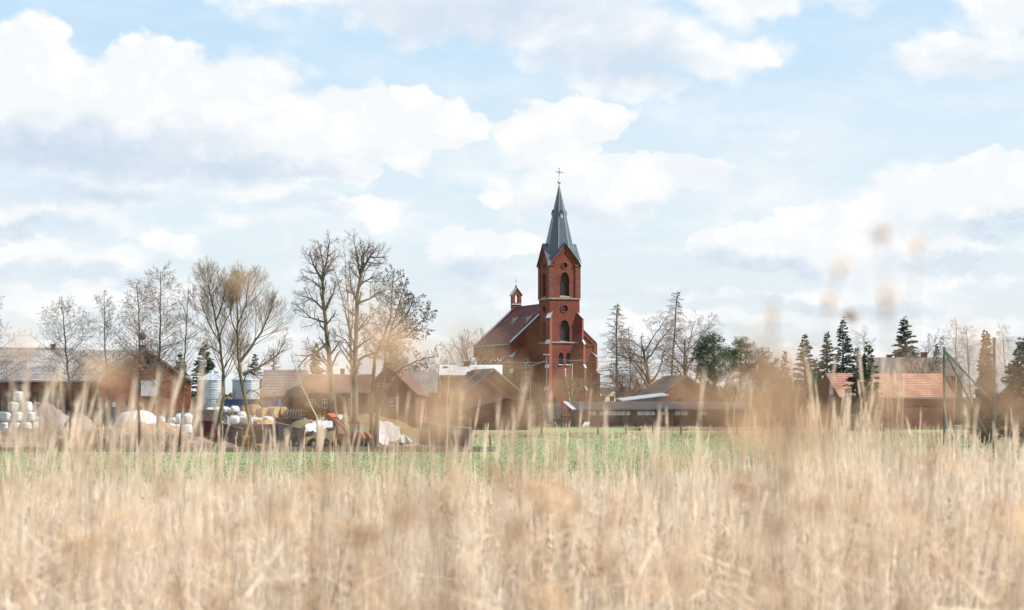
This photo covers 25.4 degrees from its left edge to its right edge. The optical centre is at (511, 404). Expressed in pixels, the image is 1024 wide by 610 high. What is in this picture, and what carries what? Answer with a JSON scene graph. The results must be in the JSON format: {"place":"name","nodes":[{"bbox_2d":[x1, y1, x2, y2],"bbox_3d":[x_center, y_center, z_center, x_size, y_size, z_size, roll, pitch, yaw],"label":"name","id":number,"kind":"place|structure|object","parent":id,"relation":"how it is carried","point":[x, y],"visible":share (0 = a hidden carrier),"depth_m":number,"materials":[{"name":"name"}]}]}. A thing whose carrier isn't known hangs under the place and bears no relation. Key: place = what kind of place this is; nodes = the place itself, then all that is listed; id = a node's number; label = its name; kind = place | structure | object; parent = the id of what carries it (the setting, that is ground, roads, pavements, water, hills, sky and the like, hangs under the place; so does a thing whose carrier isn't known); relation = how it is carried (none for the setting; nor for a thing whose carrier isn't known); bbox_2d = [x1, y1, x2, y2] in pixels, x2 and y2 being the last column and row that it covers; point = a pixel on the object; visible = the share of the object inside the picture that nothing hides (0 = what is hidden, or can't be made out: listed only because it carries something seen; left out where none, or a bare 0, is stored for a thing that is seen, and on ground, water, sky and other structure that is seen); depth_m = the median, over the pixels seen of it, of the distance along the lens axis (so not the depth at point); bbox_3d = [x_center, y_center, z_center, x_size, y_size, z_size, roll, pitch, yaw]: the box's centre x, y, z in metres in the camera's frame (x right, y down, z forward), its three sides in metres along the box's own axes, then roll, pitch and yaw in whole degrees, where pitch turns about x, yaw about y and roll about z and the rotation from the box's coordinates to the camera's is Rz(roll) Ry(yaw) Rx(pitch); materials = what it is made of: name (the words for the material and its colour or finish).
{"place":"outdoors","nodes":[
{"label":"outdoors","id":0,"kind":"place"},
{"bbox_2d":[260,370,307,417],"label":"tiled barn","id":1,"kind":"structure","parent":0,"point":[281,385],"depth_m":301.56,"materials":[{"name":"brick"}]},
{"bbox_2d":[410,372,439,422],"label":"grey roofed barn","id":2,"kind":"structure","parent":0,"point":[416,378],"depth_m":326.93,"materials":[{"name":"brick"}]},
{"bbox_2d":[0,412,1021,609],"bbox_3d":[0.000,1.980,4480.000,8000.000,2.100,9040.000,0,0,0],"label":"ground","id":3,"kind":"structure","parent":0,"point":[585,430],"depth_m":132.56,"materials":[{"name":"plant"}]},
{"bbox_2d":[0,328,39,609],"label":"dead weed","id":4,"kind":"object","parent":3,"relation":"on","point":[22,341],"visible":1,"depth_m":1.60,"materials":[{"name":"plant"}]},
{"bbox_2d":[26,374,60,609],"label":"dead weed","id":5,"kind":"object","parent":3,"relation":"on","point":[38,422],"visible":1,"depth_m":1.80,"materials":[{"name":"plant"}]},
{"bbox_2d":[57,432,100,609],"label":"dead weed","id":6,"kind":"object","parent":3,"relation":"on","point":[84,446],"visible":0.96,"depth_m":2.40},
{"bbox_2d":[61,361,103,609],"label":"dead weed","id":7,"kind":"object","parent":3,"relation":"on","point":[90,372],"visible":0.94,"depth_m":1.90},
{"bbox_2d":[92,348,131,609],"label":"dead weed","id":8,"kind":"object","parent":3,"relation":"on","point":[115,378],"visible":1,"depth_m":1.80,"materials":[{"name":"plant"}]},
{"bbox_2d":[90,452,143,609],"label":"dead weed","id":9,"kind":"object","parent":3,"relation":"on","point":[111,464],"visible":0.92,"depth_m":2.60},
{"bbox_2d":[127,374,182,609],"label":"dead weed","id":10,"kind":"object","parent":3,"relation":"on","point":[149,409],"visible":1,"depth_m":1.80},
{"bbox_2d":[0,431,467,446],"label":"farm yard","id":11,"kind":"structure","parent":3,"relation":"on","point":[9,444],"depth_m":173.91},
{"bbox_2d":[26,295,100,446],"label":"alder tree","id":12,"kind":"object","parent":11,"relation":"on","point":[57,352],"visible":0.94,"depth_m":147.43,"materials":[{"name":"brown plant"}]},
{"bbox_2d":[0,344,157,422],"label":"long barn","id":13,"kind":"structure","parent":11,"relation":"on","point":[37,384],"depth_m":278.34,"materials":[{"name":"grey brick"}]},
{"bbox_2d":[76,290,136,445],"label":"alder tree","id":14,"kind":"object","parent":11,"relation":"on","point":[106,327],"visible":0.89,"depth_m":147.42,"materials":[{"name":"brown plant"}]},
{"bbox_2d":[43,429,205,446],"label":"soil heap","id":15,"kind":"object","parent":11,"relation":"on","point":[104,436],"visible":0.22,"depth_m":150.00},
{"bbox_2d":[89,335,193,426],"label":"gabled barn","id":16,"kind":"structure","parent":11,"relation":"on","point":[125,387],"depth_m":272.19,"materials":[{"name":"brick"}]},
{"bbox_2d":[108,278,177,446],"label":"alder tree","id":17,"kind":"object","parent":11,"relation":"on","point":[139,365],"visible":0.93,"depth_m":147.40,"materials":[{"name":"brown plant"}]},
{"bbox_2d":[114,261,199,446],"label":"alder tree","id":18,"kind":"object","parent":11,"relation":"on","point":[160,342],"visible":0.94,"depth_m":147.40,"materials":[{"name":"brown plant"}]},
{"bbox_2d":[165,276,206,446],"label":"alder tree","id":19,"kind":"object","parent":11,"relation":"on","point":[183,389],"visible":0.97,"depth_m":147.44,"materials":[{"name":"brown plant"}]},
{"bbox_2d":[191,342,217,409],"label":"spruce tree","id":20,"kind":"object","parent":11,"relation":"on","point":[210,366],"visible":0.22,"depth_m":304.63,"materials":[{"name":"plant"}]},
{"bbox_2d":[197,371,225,409],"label":"grain silo","id":21,"kind":"object","parent":11,"relation":"on","point":[212,385],"visible":0.4,"depth_m":268.53,"materials":[{"name":"metal"}]},
{"bbox_2d":[175,253,259,446],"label":"willow tree","id":22,"kind":"object","parent":11,"relation":"on","point":[203,275],"visible":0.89,"depth_m":147.33,"materials":[{"name":"brown plant"}]},
{"bbox_2d":[232,371,259,416],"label":"grain silo","id":23,"kind":"object","parent":11,"relation":"on","point":[236,390],"visible":0.39,"depth_m":268.75,"materials":[{"name":"metal"}]},
{"bbox_2d":[214,261,296,446],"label":"willow tree","id":24,"kind":"object","parent":11,"relation":"on","point":[240,359],"visible":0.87,"depth_m":147.40,"materials":[{"name":"brown plant"}]},
{"bbox_2d":[290,229,347,434],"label":"tall tree","id":25,"kind":"object","parent":11,"relation":"on","point":[323,267],"visible":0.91,"depth_m":157.89,"materials":[{"name":"plant"}]},
{"bbox_2d":[302,369,369,417],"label":"farmhouse","id":26,"kind":"object","parent":11,"relation":"on","point":[342,387],"visible":0.34,"depth_m":296.12,"materials":[{"name":"red brick"}]},
{"bbox_2d":[324,237,365,420],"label":"pale birch","id":27,"kind":"object","parent":11,"relation":"on","point":[348,318],"visible":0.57,"depth_m":160.01,"materials":[{"name":"brown plant"}]},
{"bbox_2d":[276,413,418,446],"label":"silage heap","id":28,"kind":"object","parent":11,"relation":"on","point":[329,435],"visible":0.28,"depth_m":169.42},
{"bbox_2d":[325,413,371,446],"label":"tractor","id":29,"kind":"object","parent":11,"relation":"on","point":[334,417],"visible":0.41,"depth_m":150.42,"materials":[{"name":"red paint"}]},
{"bbox_2d":[329,228,393,420],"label":"tall tree","id":30,"kind":"object","parent":11,"relation":"on","point":[360,282],"visible":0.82,"depth_m":156.83,"materials":[{"name":"plant"}]},
{"bbox_2d":[350,263,437,446],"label":"leaning alder","id":31,"kind":"object","parent":11,"relation":"on","point":[373,432],"visible":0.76,"depth_m":158.89,"materials":[{"name":"brown plant"}]},
{"bbox_2d":[374,366,424,427],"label":"brick house","id":32,"kind":"structure","parent":11,"relation":"on","point":[395,389],"depth_m":299.98,"materials":[{"name":"red brick"}]},
{"bbox_2d":[419,421,472,445],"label":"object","id":33,"kind":"structure","parent":11,"relation":"on","point":[465,438],"depth_m":167.49,"materials":[{"name":"concrete"}]},
{"bbox_2d":[0,446,495,451],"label":"yard edging","id":34,"kind":"object","parent":3,"relation":"on","point":[477,449],"visible":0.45,"depth_m":145.50,"materials":[{"name":"concrete"}]},
{"bbox_2d":[227,268,273,609],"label":"dead weed","id":35,"kind":"object","parent":3,"relation":"on","point":[237,285],"visible":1,"depth_m":2.20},
{"bbox_2d":[239,399,275,609],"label":"dead weed","id":36,"kind":"object","parent":3,"relation":"on","point":[254,408],"visible":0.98,"depth_m":1.80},
{"bbox_2d":[261,369,323,609],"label":"dead weed","id":37,"kind":"object","parent":3,"relation":"on","point":[292,395],"visible":1,"depth_m":1.60,"materials":[{"name":"plant"}]},
{"bbox_2d":[292,476,335,609],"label":"dead weed","id":38,"kind":"object","parent":3,"relation":"on","point":[308,481],"visible":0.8,"depth_m":2.20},
{"bbox_2d":[291,341,354,605],"bbox_3d":[-0.157,0.688,1.887,0.053,1.484,0.062,0,0,0],"label":"dead weed","id":39,"kind":"object","parent":3,"relation":"on","point":[322,379],"visible":0.97,"depth_m":1.90,"materials":[{"name":"plant"}]},
{"bbox_2d":[313,390,381,609],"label":"dead weed","id":40,"kind":"object","parent":3,"relation":"on","point":[349,425],"visible":0.97,"depth_m":1.70,"materials":[{"name":"plant"}]},
{"bbox_2d":[312,322,398,609],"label":"dead weed","id":41,"kind":"object","parent":3,"relation":"on","point":[358,356],"visible":0.86,"depth_m":1.50,"materials":[{"name":"plant"}]},
{"bbox_2d":[317,293,413,609],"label":"dead weed","id":42,"kind":"object","parent":3,"relation":"on","point":[378,322],"visible":1,"depth_m":1.40,"materials":[{"name":"plant"}]},
{"bbox_2d":[365,408,414,609],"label":"dead weed","id":43,"kind":"object","parent":3,"relation":"on","point":[386,425],"visible":0.88,"depth_m":1.70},
{"bbox_2d":[353,383,453,609],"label":"dead weed","id":44,"kind":"object","parent":3,"relation":"on","point":[446,421],"visible":0.84,"depth_m":1.70,"materials":[{"name":"plant"}]},
{"bbox_2d":[372,328,441,609],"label":"dead weed","id":45,"kind":"object","parent":3,"relation":"on","point":[409,347],"visible":0.82,"depth_m":1.50,"materials":[{"name":"plant"}]},
{"bbox_2d":[401,348,450,609],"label":"dead weed","id":46,"kind":"object","parent":3,"relation":"on","point":[412,386],"visible":1,"depth_m":1.50,"materials":[{"name":"plant"}]},
{"bbox_2d":[428,336,475,609],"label":"dead weed","id":47,"kind":"object","parent":3,"relation":"on","point":[450,388],"visible":0.73,"depth_m":1.90,"materials":[{"name":"plant"}]},
{"bbox_2d":[435,392,475,609],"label":"dead weed","id":48,"kind":"object","parent":3,"relation":"on","point":[450,433],"visible":0.82,"depth_m":1.80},
{"bbox_2d":[439,361,502,415],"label":"white roofed hall","id":49,"kind":"structure","parent":3,"relation":"on","point":[459,370],"depth_m":331.40,"materials":[{"name":"brick"}]},
{"bbox_2d":[436,311,516,609],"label":"dead weed","id":50,"kind":"object","parent":3,"relation":"on","point":[487,345],"visible":1,"depth_m":1.40,"materials":[{"name":"plant"}]},
{"bbox_2d":[441,368,525,426],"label":"cottage","id":51,"kind":"structure","parent":3,"relation":"on","point":[498,384],"depth_m":288.16,"materials":[{"name":"brick"}]},
{"bbox_2d":[463,397,527,429],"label":"lean to shed","id":52,"kind":"object","parent":3,"relation":"on","point":[485,415],"visible":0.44,"depth_m":272.00,"materials":[{"name":"wood"}]},
{"bbox_2d":[0,422,1011,451],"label":"dry tussocks","id":53,"kind":"object","parent":3,"relation":"on","point":[535,426],"visible":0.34,"depth_m":207.83,"materials":[{"name":"plant"}]},
{"bbox_2d":[0,342,1023,609],"bbox_3d":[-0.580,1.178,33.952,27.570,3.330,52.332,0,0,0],"label":"tall grass stalks","id":54,"kind":"object","parent":3,"relation":"on","point":[688,504],"depth_m":12.15,"materials":[{"name":"plant"}]},
{"bbox_2d":[3,437,1022,609],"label":"dead forbs","id":55,"kind":"object","parent":3,"relation":"on","point":[485,514],"visible":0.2,"depth_m":11.46,"materials":[{"name":"plant"}]},
{"bbox_2d":[468,387,559,609],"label":"dead weed","id":56,"kind":"object","parent":3,"relation":"on","point":[503,431],"visible":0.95,"depth_m":1.80,"materials":[{"name":"plant"}]},
{"bbox_2d":[19,443,1023,609],"bbox_3d":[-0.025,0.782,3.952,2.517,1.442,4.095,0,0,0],"label":"weed stems","id":57,"kind":"object","parent":3,"relation":"on","point":[234,590],"visible":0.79,"depth_m":3.42,"materials":[{"name":"plant"}]},
{"bbox_2d":[0,443,1023,609],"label":"weed heads","id":58,"kind":"object","parent":57,"relation":"attached to","point":[517,527],"visible":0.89,"depth_m":3.64,"materials":[{"name":"plant"}]},
{"bbox_2d":[485,332,564,609],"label":"dead weed","id":59,"kind":"object","parent":3,"relation":"on","point":[530,405],"visible":1,"depth_m":1.50,"materials":[{"name":"plant"}]},
{"bbox_2d":[559,345,616,609],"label":"dead weed","id":60,"kind":"object","parent":3,"relation":"on","point":[593,410],"visible":1,"depth_m":1.50,"materials":[{"name":"plant"}]},
{"bbox_2d":[579,304,652,401],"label":"larch tree","id":61,"kind":"object","parent":3,"relation":"on","point":[616,352],"visible":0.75,"depth_m":344.38,"materials":[{"name":"plant"}]},
{"bbox_2d":[607,360,641,401],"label":"forked tree","id":62,"kind":"object","parent":3,"relation":"on","point":[617,381],"visible":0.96,"depth_m":341.40,"materials":[{"name":"plant"}]},
{"bbox_2d":[604,308,679,386],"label":"linden tree","id":63,"kind":"object","parent":3,"relation":"on","point":[646,367],"visible":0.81,"depth_m":349.23,"materials":[{"name":"plant"}]},
{"bbox_2d":[625,447,703,609],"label":"dead weed","id":64,"kind":"object","parent":3,"relation":"on","point":[663,462],"visible":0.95,"depth_m":1.90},
{"bbox_2d":[616,358,718,609],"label":"dead weed","id":65,"kind":"object","parent":3,"relation":"on","point":[713,404],"visible":1,"depth_m":1.60,"materials":[{"name":"plant"}]},
{"bbox_2d":[643,291,705,388],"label":"larch tree","id":66,"kind":"object","parent":3,"relation":"on","point":[676,307],"visible":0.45,"depth_m":364.74,"materials":[{"name":"plant"}]},
{"bbox_2d":[645,307,726,376],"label":"linden tree","id":67,"kind":"object","parent":3,"relation":"on","point":[685,358],"visible":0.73,"depth_m":351.65,"materials":[{"name":"plant"}]},
{"bbox_2d":[679,369,744,609],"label":"dead weed","id":68,"kind":"object","parent":3,"relation":"on","point":[719,392],"visible":0.99,"depth_m":1.60,"materials":[{"name":"plant"}]},
{"bbox_2d":[689,331,735,385],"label":"pine tree","id":69,"kind":"object","parent":3,"relation":"on","point":[713,371],"visible":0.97,"depth_m":334.36,"materials":[{"name":"plant"}]},
{"bbox_2d":[472,432,976,437],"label":"ditch bank","id":70,"kind":"structure","parent":3,"relation":"on","point":[493,435],"depth_m":208.49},
{"bbox_2d":[693,404,778,609],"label":"dead weed","id":71,"kind":"object","parent":3,"relation":"on","point":[749,434],"visible":1,"depth_m":1.60,"materials":[{"name":"plant"}]},
{"bbox_2d":[727,336,755,398],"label":"pine tree","id":72,"kind":"object","parent":3,"relation":"on","point":[740,344],"visible":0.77,"depth_m":339.55,"materials":[{"name":"plant"}]},
{"bbox_2d":[721,359,762,426],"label":"apple tree","id":73,"kind":"object","parent":3,"relation":"on","point":[735,382],"visible":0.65,"depth_m":294.85,"materials":[{"name":"plant"}]},
{"bbox_2d":[738,299,777,609],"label":"dead weed","id":74,"kind":"object","parent":3,"relation":"on","point":[772,313],"visible":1,"depth_m":2.99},
{"bbox_2d":[745,334,795,609],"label":"dead weed","id":75,"kind":"object","parent":3,"relation":"on","point":[760,386],"visible":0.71,"depth_m":1.60,"materials":[{"name":"plant"}]},
{"bbox_2d":[753,487,792,609],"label":"dead weed","id":76,"kind":"object","parent":3,"relation":"on","point":[778,527],"visible":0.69,"depth_m":3.00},
{"bbox_2d":[718,312,832,609],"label":"dead weed","id":77,"kind":"object","parent":3,"relation":"on","point":[747,335],"visible":0.7,"depth_m":1.70,"materials":[{"name":"plant"}]},
{"bbox_2d":[753,346,819,609],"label":"dead weed","id":78,"kind":"object","parent":3,"relation":"on","point":[791,388],"visible":1,"depth_m":1.50,"materials":[{"name":"plant"}]},
{"bbox_2d":[762,383,819,609],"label":"dead weed","id":79,"kind":"object","parent":3,"relation":"on","point":[799,434],"visible":0.79,"depth_m":1.70,"materials":[{"name":"plant"}]},
{"bbox_2d":[747,260,851,609],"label":"dead weed","id":80,"kind":"object","parent":3,"relation":"on","point":[840,265],"visible":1,"depth_m":2.70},
{"bbox_2d":[790,334,818,426],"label":"spruce tree","id":81,"kind":"object","parent":3,"relation":"on","point":[805,345],"visible":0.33,"depth_m":299.84,"materials":[{"name":"plant"}]},
{"bbox_2d":[783,394,865,609],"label":"dead weed","id":82,"kind":"object","parent":3,"relation":"on","point":[832,442],"visible":0.78,"depth_m":1.80,"materials":[{"name":"plant"}]},
{"bbox_2d":[821,290,838,609],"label":"dead weed","id":83,"kind":"object","parent":3,"relation":"on","point":[827,297],"visible":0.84,"depth_m":2.80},
{"bbox_2d":[838,347,866,429],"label":"spruce tree","id":84,"kind":"object","parent":3,"relation":"on","point":[852,379],"visible":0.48,"depth_m":261.87,"materials":[{"name":"plant"}]},
{"bbox_2d":[848,341,890,430],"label":"spruce tree","id":85,"kind":"object","parent":3,"relation":"on","point":[866,378],"visible":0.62,"depth_m":259.79,"materials":[{"name":"plant"}]},
{"bbox_2d":[813,373,953,428],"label":"orange roofed barn","id":86,"kind":"structure","parent":3,"relation":"on","point":[921,401],"depth_m":279.67,"materials":[{"name":"red brick"}]},
{"bbox_2d":[842,380,932,609],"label":"dead weed","id":87,"kind":"object","parent":3,"relation":"on","point":[895,407],"visible":1,"depth_m":1.80,"materials":[{"name":"plant"}]},
{"bbox_2d":[872,223,905,609],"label":"dead weed","id":88,"kind":"object","parent":3,"relation":"on","point":[883,234],"visible":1,"depth_m":2.59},
{"bbox_2d":[877,280,921,609],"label":"dead weed","id":89,"kind":"object","parent":3,"relation":"on","point":[891,298],"visible":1,"depth_m":2.60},
{"bbox_2d":[892,316,919,356],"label":"fir tree","id":90,"kind":"object","parent":3,"relation":"on","point":[902,338],"visible":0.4,"depth_m":359.67,"materials":[{"name":"plant"}]},
{"bbox_2d":[903,236,926,609],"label":"dead weed","id":91,"kind":"object","parent":3,"relation":"on","point":[916,248],"visible":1,"depth_m":3.00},
{"bbox_2d":[869,352,964,424],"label":"manor house","id":92,"kind":"structure","parent":3,"relation":"on","point":[901,363],"depth_m":347.68,"materials":[{"name":"red brick"}]},
{"bbox_2d":[909,423,951,607],"bbox_3d":[0.814,0.736,4.488,0.089,1.406,0.145,0,0,37],"label":"dead weed","id":93,"kind":"object","parent":3,"relation":"on","point":[935,442],"visible":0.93,"depth_m":4.50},
{"bbox_2d":[901,351,992,609],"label":"dead weed","id":94,"kind":"object","parent":3,"relation":"on","point":[941,395],"visible":1,"depth_m":1.70,"materials":[{"name":"plant"}]},
{"bbox_2d":[950,315,1006,609],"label":"dead weed","id":95,"kind":"object","parent":3,"relation":"on","point":[982,359],"visible":0.87,"depth_m":1.70,"materials":[{"name":"plant"}]},
{"bbox_2d":[943,336,1023,463],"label":"fence","id":96,"kind":"object","parent":3,"relation":"on","point":[949,357],"visible":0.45,"depth_m":54.55,"materials":[{"name":"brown metal"}]},
{"bbox_2d":[968,330,1000,447],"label":"thuja tree","id":97,"kind":"object","parent":3,"relation":"on","point":[988,388],"visible":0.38,"depth_m":159.62,"materials":[{"name":"green plant"}]},
{"bbox_2d":[951,340,1023,609],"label":"dead weed","id":98,"kind":"object","parent":3,"relation":"on","point":[997,399],"visible":1,"depth_m":1.60,"materials":[{"name":"plant"}]},
{"bbox_2d":[998,337,1023,445],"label":"thuja tree","id":99,"kind":"object","parent":3,"relation":"on","point":[1020,383],"visible":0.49,"depth_m":164.71,"materials":[{"name":"plant"}]},
{"bbox_2d":[0,0,1023,397],"label":"sky","id":100,"kind":"structure","parent":0,"point":[723,155],"materials":[{"name":"blue"}]},
{"bbox_2d":[7,515,1019,609],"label":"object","id":101,"kind":"object","parent":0,"point":[614,587],"visible":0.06,"depth_m":15.25,"materials":[{"name":"beige plant"}]},
{"bbox_2d":[473,168,600,422],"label":"church","id":102,"kind":"structure","parent":0,"point":[517,333],"depth_m":371.81,"materials":[{"name":"brick"}]},
{"bbox_2d":[563,401,750,426],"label":"long shed","id":103,"kind":"structure","parent":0,"point":[621,414],"depth_m":308.00,"materials":[{"name":"concrete"}]},
{"bbox_2d":[636,375,715,401],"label":"gabled house","id":104,"kind":"structure","parent":0,"point":[658,386],"depth_m":328.35,"materials":[{"name":"red brick"}]},
{"bbox_2d":[534,426,1007,427],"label":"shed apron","id":105,"kind":"object","parent":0,"point":[660,427],"depth_m":301.39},
{"bbox_2d":[814,331,834,384],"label":"spruce tree","id":106,"kind":"object","parent":105,"relation":"on","point":[822,365],"visible":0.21,"depth_m":309.71,"materials":[{"name":"plant"}]},
{"bbox_2d":[829,320,853,372],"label":"spruce tree","id":107,"kind":"object","parent":105,"relation":"on","point":[846,349],"visible":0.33,"depth_m":307.82,"materials":[{"name":"plant"}]},
{"bbox_2d":[892,328,950,374],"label":"bare tree","id":108,"kind":"object","parent":105,"relation":"on","point":[922,364],"visible":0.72,"depth_m":317.95,"materials":[{"name":"plant"}]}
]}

